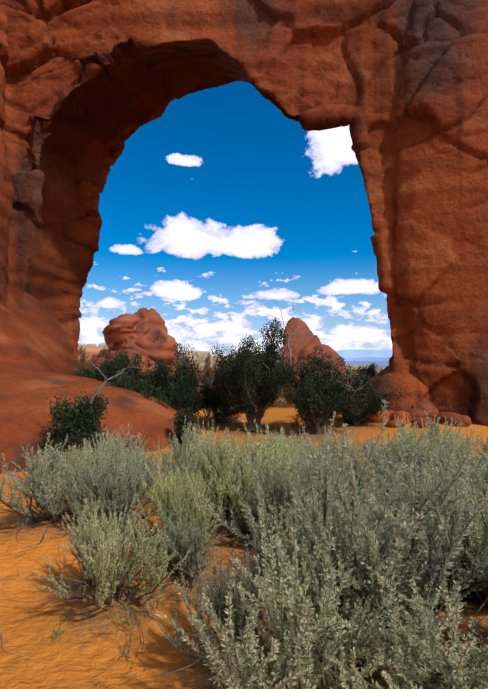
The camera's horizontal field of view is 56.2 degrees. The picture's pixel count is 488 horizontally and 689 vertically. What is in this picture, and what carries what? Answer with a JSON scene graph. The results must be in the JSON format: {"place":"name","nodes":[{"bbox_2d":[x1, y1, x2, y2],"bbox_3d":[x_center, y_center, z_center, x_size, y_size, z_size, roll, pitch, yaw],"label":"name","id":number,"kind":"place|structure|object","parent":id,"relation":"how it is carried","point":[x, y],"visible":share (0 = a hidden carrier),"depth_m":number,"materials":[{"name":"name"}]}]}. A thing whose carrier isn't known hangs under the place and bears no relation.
{"place":"outdoors","nodes":[
{"label":"outdoors","id":0,"kind":"place"},
{"bbox_2d":[77,343,383,396],"bbox_3d":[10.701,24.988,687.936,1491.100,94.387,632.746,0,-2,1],"label":"distant cliffs","id":1,"kind":"structure","parent":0,"point":[207,361],"depth_m":556.23,"materials":[{"name":"beige stone"}]},
{"bbox_2d":[78,81,391,356],"label":"sky","id":2,"kind":"structure","parent":0,"point":[219,208],"materials":[{"name":"blue"}]},
{"bbox_2d":[0,361,487,688],"bbox_3d":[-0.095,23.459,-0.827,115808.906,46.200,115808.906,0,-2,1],"label":"ground","id":3,"kind":"structure","parent":0,"point":[86,654],"depth_m":3.02,"materials":[{"name":"orange sand"}]},
{"bbox_2d":[31,449,66,488],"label":"sage","id":4,"kind":"object","parent":3,"relation":"on","point":[54,461],"depth_m":6.42,"materials":[{"name":"green plant"}]},
{"bbox_2d":[0,433,106,553],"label":"sage","id":5,"kind":"object","parent":3,"relation":"on","point":[46,488],"depth_m":4.50,"materials":[{"name":"green plant"}]},
{"bbox_2d":[7,440,119,505],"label":"sage","id":6,"kind":"object","parent":3,"relation":"on","point":[74,461],"depth_m":5.55,"materials":[{"name":"green plant"}]},
{"bbox_2d":[55,452,77,475],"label":"sage","id":7,"kind":"object","parent":3,"relation":"on","point":[66,461],"depth_m":7.67,"materials":[{"name":"green plant"}]},
{"bbox_2d":[61,439,92,470],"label":"sage","id":8,"kind":"object","parent":3,"relation":"on","point":[80,453],"depth_m":7.80,"materials":[{"name":"green plant"}]},
{"bbox_2d":[16,489,141,625],"bbox_3d":[-1.060,1.478,3.374,0.826,0.646,1.281,-2,-3,38],"label":"sage","id":9,"kind":"object","parent":3,"relation":"on","point":[80,553],"depth_m":3.30,"materials":[{"name":"green plant"}]},
{"bbox_2d":[40,355,135,466],"bbox_3d":[-3.665,1.573,10.296,2.229,2.705,1.650,-2,-3,41],"label":"bush","id":10,"kind":"object","parent":3,"relation":"on","point":[78,423],"visible":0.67,"depth_m":10.22,"materials":[{"name":"green plant"}]},
{"bbox_2d":[57,428,149,509],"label":"sage","id":11,"kind":"object","parent":3,"relation":"on","point":[118,458],"depth_m":5.30,"materials":[{"name":"green plant"}]},
{"bbox_2d":[56,455,154,567],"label":"sage","id":12,"kind":"object","parent":3,"relation":"on","point":[105,496],"depth_m":4.20,"materials":[{"name":"green plant"}]},
{"bbox_2d":[34,434,179,534],"bbox_3d":[-1.194,1.318,4.456,1.649,0.913,1.058,-1,-2,23],"label":"sage","id":13,"kind":"object","parent":3,"relation":"on","point":[123,467],"depth_m":4.36,"materials":[{"name":"green plant"}]},
{"bbox_2d":[70,345,144,389],"bbox_3d":[-5.216,1.661,17.197,3.119,3.305,3.498,0,-2,1],"label":"bush","id":14,"kind":"object","parent":3,"relation":"on","point":[110,369],"visible":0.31,"depth_m":16.84,"materials":[{"name":"green plant"}]},
{"bbox_2d":[29,494,197,652],"bbox_3d":[-0.833,1.405,3.068,1.101,0.747,1.111,-1,-2,34],"label":"sage","id":15,"kind":"object","parent":3,"relation":"on","point":[105,566],"depth_m":3.04,"materials":[{"name":"green plant"}]},
{"bbox_2d":[82,423,154,456],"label":"sage","id":16,"kind":"object","parent":3,"relation":"on","point":[107,440],"depth_m":8.09,"materials":[{"name":"green plant"}]},
{"bbox_2d":[85,308,179,384],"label":"rock formation","id":17,"kind":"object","parent":3,"relation":"on","point":[144,332],"depth_m":74.62,"materials":[{"name":"red stone"}]},
{"bbox_2d":[106,372,171,408],"bbox_3d":[-3.960,2.117,16.042,2.961,2.267,2.158,0,-2,1],"label":"bush","id":18,"kind":"object","parent":3,"relation":"on","point":[142,388],"visible":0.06,"depth_m":15.93,"materials":[{"name":"green plant"}]},
{"bbox_2d":[121,444,161,488],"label":"sage","id":19,"kind":"object","parent":3,"relation":"on","point":[148,457],"depth_m":6.51,"materials":[{"name":"green plant"}]},
{"bbox_2d":[124,451,179,494],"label":"sage","id":20,"kind":"object","parent":3,"relation":"on","point":[150,481],"depth_m":6.02,"materials":[{"name":"green plant"}]},
{"bbox_2d":[133,343,218,417],"bbox_3d":[-2.576,1.648,17.772,3.842,3.393,2.928,0,-2,1],"label":"bush","id":21,"kind":"object","parent":3,"relation":"on","point":[180,389],"visible":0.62,"depth_m":17.11,"materials":[{"name":"green plant"}]},
{"bbox_2d":[145,416,207,507],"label":"sage","id":22,"kind":"object","parent":3,"relation":"on","point":[183,449],"depth_m":5.28,"materials":[{"name":"green plant"}]},
{"bbox_2d":[102,459,256,560],"bbox_3d":[-0.612,1.379,3.944,0.959,0.813,1.282,-3,-4,58],"label":"sage","id":23,"kind":"object","parent":3,"relation":"on","point":[164,490],"depth_m":3.90,"materials":[{"name":"green plant"}]},
{"bbox_2d":[172,406,197,447],"bbox_3d":[-1.668,2.412,13.077,0.811,1.302,0.971,0,-2,1],"label":"bush","id":24,"kind":"object","parent":3,"relation":"on","point":[180,417],"visible":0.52,"depth_m":12.91,"materials":[{"name":"green plant"}]},
{"bbox_2d":[143,506,227,620],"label":"sage","id":25,"kind":"object","parent":3,"relation":"on","point":[187,545],"depth_m":3.26,"materials":[{"name":"green plant"}]},
{"bbox_2d":[162,420,221,471],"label":"sage","id":26,"kind":"object","parent":3,"relation":"on","point":[197,441],"depth_m":6.80,"materials":[{"name":"green plant"}]},
{"bbox_2d":[144,460,244,575],"bbox_3d":[-0.448,1.320,3.592,0.958,0.804,0.587,0,-2,9],"label":"sage","id":27,"kind":"object","parent":3,"relation":"on","point":[182,504],"depth_m":3.56,"materials":[{"name":"green plant"}]},
{"bbox_2d":[152,421,254,532],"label":"sage","id":28,"kind":"object","parent":3,"relation":"on","point":[210,452],"depth_m":4.35,"materials":[{"name":"green plant"}]},
{"bbox_2d":[198,366,245,423],"bbox_3d":[-0.603,2.015,18.087,2.374,2.390,2.040,-1,-2,14],"label":"bush","id":29,"kind":"object","parent":3,"relation":"on","point":[214,402],"visible":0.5,"depth_m":17.69,"materials":[{"name":"green plant"}]},
{"bbox_2d":[152,420,303,550],"bbox_3d":[-0.028,1.214,4.110,1.438,1.044,1.136,-1,-2,17],"label":"sage","id":30,"kind":"object","parent":3,"relation":"on","point":[245,484],"depth_m":4.00,"materials":[{"name":"green plant"}]},
{"bbox_2d":[150,524,315,688],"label":"sage","id":31,"kind":"object","parent":3,"relation":"on","point":[201,611],"depth_m":2.36,"materials":[{"name":"green plant"}]},
{"bbox_2d":[0,0,487,473],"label":"arch","id":32,"kind":"structure","parent":3,"relation":"on","point":[88,88],"depth_m":18.22,"materials":[{"name":"red stone"}]},
{"bbox_2d":[0,452,487,665],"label":"twigs","id":33,"kind":"object","parent":3,"relation":"on","point":[60,629],"visible":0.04,"depth_m":2.79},
{"bbox_2d":[216,442,275,542],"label":"sage","id":34,"kind":"object","parent":3,"relation":"on","point":[241,470],"depth_m":4.29,"materials":[{"name":"green plant"}]},
{"bbox_2d":[238,436,255,460],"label":"sage","id":35,"kind":"object","parent":3,"relation":"on","point":[245,446],"depth_m":6.97,"materials":[{"name":"green plant"}]},
{"bbox_2d":[206,420,308,490],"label":"sage","id":36,"kind":"object","parent":3,"relation":"on","point":[256,448],"depth_m":5.00,"materials":[{"name":"green plant"}]},
{"bbox_2d":[209,300,316,431],"bbox_3d":[0.563,0.805,16.803,3.412,4.947,4.160,1,-2,-36],"label":"juniper tree","id":37,"kind":"object","parent":3,"relation":"on","point":[259,380],"visible":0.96,"depth_m":16.15,"materials":[{"name":"green plant"}]},
{"bbox_2d":[253,433,279,457],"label":"sage","id":38,"kind":"object","parent":3,"relation":"on","point":[265,443],"depth_m":7.55,"materials":[{"name":"green plant"}]},
{"bbox_2d":[209,438,338,564],"bbox_3d":[0.397,1.288,3.862,1.415,0.987,0.974,0,-2,-4],"label":"sage","id":39,"kind":"object","parent":3,"relation":"on","point":[287,493],"depth_m":3.77,"materials":[{"name":"green plant"}]},
{"bbox_2d":[261,437,312,491],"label":"sage","id":40,"kind":"object","parent":3,"relation":"on","point":[289,454],"depth_m":5.63,"materials":[{"name":"green plant"}]},
{"bbox_2d":[269,431,316,455],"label":"sage","id":41,"kind":"object","parent":3,"relation":"on","point":[297,446],"depth_m":7.50,"materials":[{"name":"green plant"}]},
{"bbox_2d":[283,428,320,447],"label":"sage","id":42,"kind":"object","parent":3,"relation":"on","point":[289,439],"depth_m":8.99,"materials":[{"name":"green plant"}]},
{"bbox_2d":[155,510,452,688],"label":"sage","id":43,"kind":"object","parent":3,"relation":"on","point":[277,651],"depth_m":1.76,"materials":[{"name":"green plant"}]},
{"bbox_2d":[224,467,387,573],"bbox_3d":[0.613,1.332,3.396,1.436,0.832,1.180,-1,-2,19],"label":"sage","id":44,"kind":"object","parent":3,"relation":"on","point":[289,531],"depth_m":3.31,"materials":[{"name":"green plant"}]},
{"bbox_2d":[277,436,335,464],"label":"sage","id":45,"kind":"object","parent":3,"relation":"on","point":[313,448],"depth_m":6.07,"materials":[{"name":"green plant"}]},
{"bbox_2d":[281,317,347,400],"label":"rock formation","id":46,"kind":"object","parent":3,"relation":"on","point":[307,342],"depth_m":91.31,"materials":[{"name":"red stone"}]},
{"bbox_2d":[271,345,372,434],"bbox_3d":[2.668,1.618,15.627,3.385,3.194,2.666,0,-2,1],"label":"bush","id":47,"kind":"object","parent":3,"relation":"on","point":[323,392],"visible":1,"depth_m":15.23,"materials":[{"name":"green plant"}]},
{"bbox_2d":[309,432,336,455],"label":"sage","id":48,"kind":"object","parent":3,"relation":"on","point":[323,441],"depth_m":8.20,"materials":[{"name":"green plant"}]},
{"bbox_2d":[161,399,487,688],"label":"sage","id":49,"kind":"object","parent":3,"relation":"on","point":[423,511],"depth_m":2.12,"materials":[{"name":"green plant"}]},
{"bbox_2d":[285,442,383,506],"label":"sage","id":50,"kind":"object","parent":3,"relation":"on","point":[323,467],"depth_m":4.55,"materials":[{"name":"green plant"}]},
{"bbox_2d":[187,479,482,688],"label":"sage","id":51,"kind":"object","parent":3,"relation":"on","point":[348,581],"depth_m":2.03,"materials":[{"name":"green plant"}]},
{"bbox_2d":[324,430,350,458],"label":"sage","id":52,"kind":"object","parent":3,"relation":"on","point":[336,441],"depth_m":8.42,"materials":[{"name":"green plant"}]},
{"bbox_2d":[298,426,378,490],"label":"sage","id":53,"kind":"object","parent":3,"relation":"on","point":[354,450],"depth_m":5.85,"materials":[{"name":"green plant"}]},
{"bbox_2d":[344,439,369,469],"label":"sage","id":54,"kind":"object","parent":3,"relation":"on","point":[357,451],"depth_m":8.56,"materials":[{"name":"green plant"}]},
{"bbox_2d":[233,475,487,655],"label":"sage","id":55,"kind":"object","parent":3,"relation":"on","point":[301,524],"depth_m":2.75,"materials":[{"name":"green plant"}]},
{"bbox_2d":[355,434,379,456],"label":"sage","id":56,"kind":"object","parent":3,"relation":"on","point":[364,448],"depth_m":11.27,"materials":[{"name":"green plant"}]},
{"bbox_2d":[349,472,386,505],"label":"sage","id":57,"kind":"object","parent":3,"relation":"on","point":[374,485],"depth_m":5.31,"materials":[{"name":"green plant"}]},
{"bbox_2d":[358,362,378,380],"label":"bush","id":58,"kind":"object","parent":3,"relation":"on","point":[371,371],"visible":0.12,"depth_m":26.51,"materials":[{"name":"green plant"}]},
{"bbox_2d":[334,356,406,425],"bbox_3d":[4.174,1.774,16.368,2.082,2.732,2.654,1,-2,-20],"label":"bush","id":59,"kind":"object","parent":3,"relation":"on","point":[374,403],"visible":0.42,"depth_m":15.96,"materials":[{"name":"green plant"}]},
{"bbox_2d":[287,400,470,444],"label":"boulders","id":60,"kind":"object","parent":3,"relation":"on","point":[415,411],"visible":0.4,"depth_m":16.46,"materials":[{"name":"red stone"}]},
{"bbox_2d":[358,432,415,485],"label":"sage","id":61,"kind":"object","parent":3,"relation":"on","point":[380,447],"depth_m":6.67,"materials":[{"name":"green plant"}]},
{"bbox_2d":[303,455,487,604],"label":"sage","id":62,"kind":"object","parent":3,"relation":"on","point":[479,536],"depth_m":2.63,"materials":[{"name":"green plant"}]},
{"bbox_2d":[382,422,415,448],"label":"sage","id":63,"kind":"object","parent":3,"relation":"on","point":[396,434],"depth_m":7.94,"materials":[{"name":"green plant"}]},
{"bbox_2d":[362,412,449,490],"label":"sage","id":64,"kind":"object","parent":3,"relation":"on","point":[407,439],"depth_m":5.80,"materials":[{"name":"green plant"}]},
{"bbox_2d":[326,530,487,688],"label":"sage","id":65,"kind":"object","parent":3,"relation":"on","point":[413,672],"depth_m":1.70,"materials":[{"name":"green plant"}]},
{"bbox_2d":[359,466,462,541],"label":"sage","id":66,"kind":"object","parent":3,"relation":"on","point":[402,496],"depth_m":3.66,"materials":[{"name":"green plant"}]},
{"bbox_2d":[346,419,487,517],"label":"sage","id":67,"kind":"object","parent":3,"relation":"on","point":[419,460],"depth_m":3.96,"materials":[{"name":"green plant"}]},
{"bbox_2d":[349,448,487,644],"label":"sage","id":68,"kind":"object","parent":3,"relation":"on","point":[456,572],"depth_m":2.65,"materials":[{"name":"green plant"}]},
{"bbox_2d":[376,447,463,498],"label":"sage","id":69,"kind":"object","parent":3,"relation":"on","point":[423,459],"depth_m":5.30,"materials":[{"name":"green plant"}]},
{"bbox_2d":[363,451,487,595],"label":"sage","id":70,"kind":"object","parent":3,"relation":"on","point":[477,495],"depth_m":3.19,"materials":[{"name":"green plant"}]},
{"bbox_2d":[401,425,483,500],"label":"sage","id":71,"kind":"object","parent":3,"relation":"on","point":[447,450],"depth_m":5.22,"materials":[{"name":"green plant"}]},
{"bbox_2d":[414,417,479,475],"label":"sage","id":72,"kind":"object","parent":3,"relation":"on","point":[455,437],"depth_m":6.06,"materials":[{"name":"green plant"}]},
{"bbox_2d":[411,411,486,486],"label":"sage","id":73,"kind":"object","parent":3,"relation":"on","point":[467,440],"depth_m":6.25,"materials":[{"name":"green plant"}]},
{"bbox_2d":[422,451,487,585],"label":"sage","id":74,"kind":"object","parent":3,"relation":"on","point":[480,491],"depth_m":2.68,"materials":[{"name":"green plant"}]},
{"bbox_2d":[451,431,478,455],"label":"sage","id":75,"kind":"object","parent":3,"relation":"on","point":[469,441],"depth_m":11.07,"materials":[{"name":"green plant"}]},
{"bbox_2d":[451,453,487,511],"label":"sage","id":76,"kind":"object","parent":3,"relation":"on","point":[485,474],"depth_m":4.60,"materials":[{"name":"green plant"}]},
{"bbox_2d":[455,444,487,478],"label":"sage","id":77,"kind":"object","parent":3,"relation":"on","point":[471,464],"depth_m":6.07,"materials":[{"name":"green plant"}]},
{"bbox_2d":[464,431,487,482],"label":"sage","id":78,"kind":"object","parent":3,"relation":"on","point":[481,447],"depth_m":6.43,"materials":[{"name":"green plant"}]},
{"bbox_2d":[470,441,484,477],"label":"sage","id":79,"kind":"object","parent":3,"relation":"on","point":[477,456],"depth_m":7.47,"materials":[{"name":"green plant"}]},
{"bbox_2d":[336,349,392,360],"bbox_3d":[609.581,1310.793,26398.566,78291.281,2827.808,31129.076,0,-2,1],"label":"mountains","id":80,"kind":"structure","parent":0,"point":[363,355],"depth_m":40378.06,"materials":[{"name":"blue"}]}
]}

